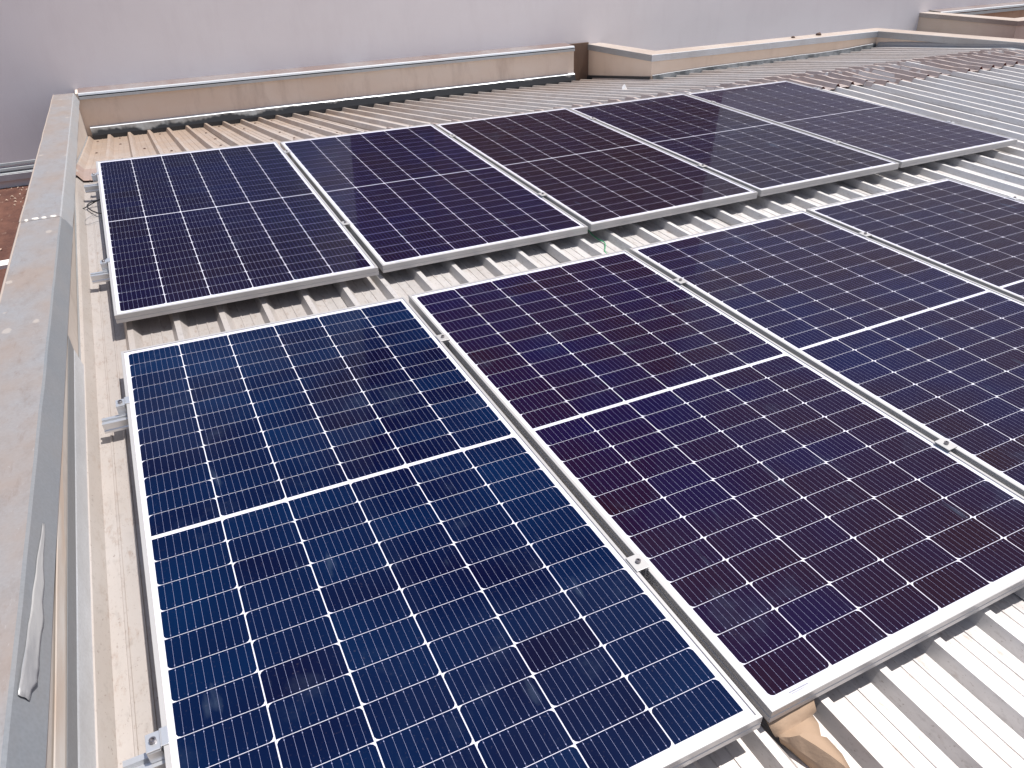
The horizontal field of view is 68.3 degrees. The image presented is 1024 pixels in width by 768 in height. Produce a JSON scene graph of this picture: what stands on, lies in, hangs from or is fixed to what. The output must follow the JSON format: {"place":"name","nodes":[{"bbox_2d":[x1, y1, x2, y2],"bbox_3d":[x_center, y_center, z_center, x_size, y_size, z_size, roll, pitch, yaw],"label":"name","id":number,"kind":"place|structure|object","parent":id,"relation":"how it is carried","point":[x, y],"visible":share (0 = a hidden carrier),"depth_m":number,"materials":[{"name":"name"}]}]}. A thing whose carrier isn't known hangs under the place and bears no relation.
{"place":"outdoors","nodes":[
{"label":"outdoors","id":0,"kind":"place"},
{"bbox_2d":[0,185,28,291],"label":"ground","id":1,"kind":"structure","parent":0,"point":[10,213],"depth_m":6.16,"materials":[{"name":"brown soil"}]},
{"bbox_2d":[0,259,8,268],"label":"board","id":2,"kind":"object","parent":1,"relation":"on","point":[3,264],"depth_m":5.10,"materials":[{"name":"white"}]},
{"bbox_2d":[0,93,95,767],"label":"parapet wall","id":3,"kind":"structure","parent":1,"relation":"on","point":[43,480],"depth_m":1.82,"materials":[{"name":"grey stone"}]},
{"bbox_2d":[18,523,44,700],"bbox_3d":[-0.864,0.391,1.378,0.017,0.039,0.485,-15,32,-21],"label":"peeling tape","id":4,"kind":"object","parent":3,"relation":"on","point":[29,671],"visible":1,"depth_m":1.31,"materials":[{"name":"silver plastic"}]},
{"bbox_2d":[75,43,575,139],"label":"parapet wall","id":5,"kind":"structure","parent":1,"relation":"on","point":[123,110],"depth_m":7.59,"materials":[{"name":"grey concrete"}]},
{"bbox_2d":[0,0,1023,188],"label":"building wall","id":6,"kind":"structure","parent":1,"relation":"on","point":[49,49],"depth_m":7.56,"materials":[{"name":"grey paint"}]},
{"bbox_2d":[0,159,34,181],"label":"wall gutter","id":7,"kind":"object","parent":6,"relation":"attached to","point":[16,175],"depth_m":6.95,"materials":[{"name":"grey metal"}]},
{"bbox_2d":[75,47,1023,767],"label":"metal roof","id":8,"kind":"structure","parent":1,"relation":"on","point":[951,697],"depth_m":3.09,"materials":[{"name":"white metal"}]},
{"bbox_2d":[82,199,101,213],"bbox_3d":[-2.242,-0.944,4.040,0.212,0.037,0.222,-15,35,-22],"label":"cable","id":9,"kind":"object","parent":8,"relation":"on","point":[89,204],"visible":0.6,"depth_m":4.08,"materials":[{"name":"black plastic"}]},
{"bbox_2d":[102,414,128,433],"bbox_3d":[0.699,-0.399,3.160,4.389,0.066,0.038,-15,36,-22],"label":"mounting rail","id":10,"kind":"object","parent":8,"relation":"on","point":[111,424],"visible":0.1,"depth_m":2.35,"materials":[{"name":"silver metal"}]},
{"bbox_2d":[115,396,129,415],"bbox_3d":[-1.220,0.068,2.375,0.040,0.042,0.041,-15,35,-22],"label":"end clamp","id":11,"kind":"object","parent":10,"relation":"attached to","point":[121,406],"visible":0.94,"depth_m":2.36,"materials":[{"name":"silver metal"}]},
{"bbox_2d":[121,297,762,767],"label":"solar panel","id":12,"kind":"object","parent":10,"relation":"on","point":[373,535],"visible":1,"depth_m":1.75,"materials":[{"name":"glass"}]},
{"bbox_2d":[436,334,449,347],"bbox_3d":[-0.250,-0.158,2.737,0.039,0.040,0.048,-15,35,-21],"label":"clamp","id":13,"kind":"object","parent":10,"relation":"attached to","point":[444,338],"visible":0.87,"depth_m":2.73,"materials":[{"name":"metal"}]},
{"bbox_2d":[673,277,687,286],"bbox_3d":[0.697,-0.418,3.132,0.039,0.040,0.048,-17,36,-23],"label":"clamp","id":14,"kind":"object","parent":10,"relation":"attached to","point":[681,281],"visible":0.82,"depth_m":3.12,"materials":[{"name":"metal"}]},
{"bbox_2d":[629,210,1023,496],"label":"solar panel","id":15,"kind":"object","parent":10,"relation":"on","point":[931,351],"visible":1,"depth_m":2.84,"materials":[{"name":"glass"}]},
{"bbox_2d":[858,232,871,237],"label":"clamp","id":16,"kind":"object","parent":10,"relation":"on","point":[866,234],"visible":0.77,"depth_m":3.51,"materials":[{"name":"metal"}]},
{"bbox_2d":[806,178,1023,301],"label":"solar panel","id":17,"kind":"object","parent":10,"relation":"on","point":[971,233],"visible":0.99,"depth_m":3.61,"materials":[{"name":"glass"}]},
{"bbox_2d":[84,161,292,192],"bbox_3d":[0.090,-1.728,5.177,5.450,0.083,0.038,-15,35,-22],"label":"mounting rail","id":18,"kind":"object","parent":8,"relation":"on","point":[89,188],"visible":0.12,"depth_m":4.16,"materials":[{"name":"silver metal"}]},
{"bbox_2d":[96,141,378,323],"bbox_3d":[-1.501,-0.885,3.836,1.038,0.035,2.073,-15,37,-22],"label":"solar panel","id":19,"kind":"object","parent":18,"relation":"on","point":[191,230],"visible":1,"depth_m":3.56,"materials":[{"name":"glass"}]},
{"bbox_2d":[91,172,98,181],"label":"end clamp","id":20,"kind":"object","parent":19,"relation":"attached to","point":[94,177],"visible":0.95,"depth_m":4.21,"materials":[{"name":"silver metal"}]},
{"bbox_2d":[280,124,587,272],"bbox_3d":[-0.557,-1.140,4.254,1.038,0.037,2.073,-15,37,-22],"label":"solar panel","id":21,"kind":"object","parent":18,"relation":"on","point":[400,198],"visible":1,"depth_m":3.99,"materials":[{"name":"glass"}]},
{"bbox_2d":[569,93,898,196],"bbox_3d":[1.344,-1.654,5.022,1.038,0.036,2.073,-15,36,-21],"label":"solar panel","id":22,"kind":"object","parent":18,"relation":"on","point":[761,157],"visible":1,"depth_m":4.79,"materials":[{"name":"glass"}]},
{"bbox_2d":[686,80,1017,167],"bbox_3d":[2.301,-1.918,5.416,1.038,0.038,2.073,-15,36,-21],"label":"solar panel","id":23,"kind":"object","parent":18,"relation":"on","point":[902,138],"visible":0.98,"depth_m":5.20,"materials":[{"name":"glass"}]},
{"bbox_2d":[90,235,356,283],"bbox_3d":[0.640,-1.113,4.251,5.450,0.067,0.038,-15,35,-22],"label":"mounting rail","id":24,"kind":"object","parent":8,"relation":"on","point":[100,277],"visible":0.1,"depth_m":3.24,"materials":[{"name":"silver metal"}]},
{"bbox_2d":[100,258,109,270],"bbox_3d":[-1.758,-0.518,3.273,0.040,0.042,0.041,-15,36,-22],"label":"end clamp","id":25,"kind":"object","parent":24,"relation":"attached to","point":[104,265],"visible":0.96,"depth_m":3.26,"materials":[{"name":"silver metal"}]},
{"bbox_2d":[340,221,350,229],"bbox_3d":[-0.807,-0.770,3.667,0.039,0.040,0.048,-16,36,-23],"label":"clamp","id":26,"kind":"object","parent":24,"relation":"attached to","point":[346,224],"visible":0.91,"depth_m":3.65,"materials":[{"name":"metal"}]},
{"bbox_2d":[538,192,547,198],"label":"clamp","id":27,"kind":"object","parent":24,"relation":"attached to","point":[543,194],"visible":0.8,"depth_m":4.01,"materials":[{"name":"metal"}]},
{"bbox_2d":[435,108,757,230],"bbox_3d":[0.393,-1.396,4.640,1.038,0.038,2.073,-15,36,-22],"label":"solar panel","id":28,"kind":"object","parent":24,"relation":"on","point":[592,175],"visible":1,"depth_m":4.39,"materials":[{"name":"glass"}]},
{"bbox_2d":[122,573,647,767],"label":"mounting rail","id":29,"kind":"object","parent":8,"relation":"on","point":[141,761],"visible":0.06,"depth_m":1.41,"materials":[{"name":"silver metal"}]},
{"bbox_2d":[145,726,168,763],"bbox_3d":[-0.660,0.674,1.412,0.040,0.042,0.041,-15,35,-22],"label":"end clamp","id":30,"kind":"object","parent":29,"relation":"attached to","point":[156,741],"visible":0.99,"depth_m":1.40,"materials":[{"name":"silver metal"}]},
{"bbox_2d":[626,553,650,576],"bbox_3d":[0.299,0.433,1.797,0.039,0.040,0.048,-15,36,-22],"label":"clamp","id":31,"kind":"object","parent":29,"relation":"attached to","point":[638,562],"visible":0.89,"depth_m":1.79,"materials":[{"name":"metal"}]},
{"bbox_2d":[408,250,1023,722],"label":"solar panel","id":32,"kind":"object","parent":29,"relation":"on","point":[792,528],"visible":1,"depth_m":2.08,"materials":[{"name":"glass"}]},
{"bbox_2d":[934,438,957,452],"bbox_3d":[1.252,0.183,2.186,0.039,0.040,0.048,-16,36,-23],"label":"clamp","id":33,"kind":"object","parent":29,"relation":"attached to","point":[946,444],"visible":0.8,"depth_m":2.17,"materials":[{"name":"metal"}]},
{"bbox_2d":[588,230,606,253],"bbox_3d":[0.431,-0.696,3.680,0.068,0.041,0.421,-15,36,-22],"label":"thin wire","id":34,"kind":"object","parent":8,"relation":"on","point":[600,240],"visible":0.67,"depth_m":3.73,"materials":[{"name":"green"}]},
{"bbox_2d":[765,699,849,767],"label":"torn cardboard","id":35,"kind":"object","parent":8,"relation":"on","point":[796,731],"visible":0.98,"depth_m":1.48,"materials":[{"name":"beige cardboard"}]},
{"bbox_2d":[570,28,877,80],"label":"parapet wall","id":36,"kind":"structure","parent":1,"relation":"on","point":[598,60],"depth_m":8.51,"materials":[{"name":"grey concrete"}]},
{"bbox_2d":[874,28,1023,49],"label":"parapet wall","id":37,"kind":"structure","parent":1,"relation":"on","point":[901,38],"depth_m":8.48,"materials":[{"name":"white concrete"}]},
{"bbox_2d":[916,12,1023,38],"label":"parapet wall","id":38,"kind":"structure","parent":1,"relation":"on","point":[974,25],"depth_m":10.39,"materials":[{"name":"white concrete"}]},
{"bbox_2d":[932,1,1023,17],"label":"parapet wall","id":39,"kind":"structure","parent":1,"relation":"on","point":[1012,10],"depth_m":11.39,"materials":[{"name":"grey concrete"}]}
]}

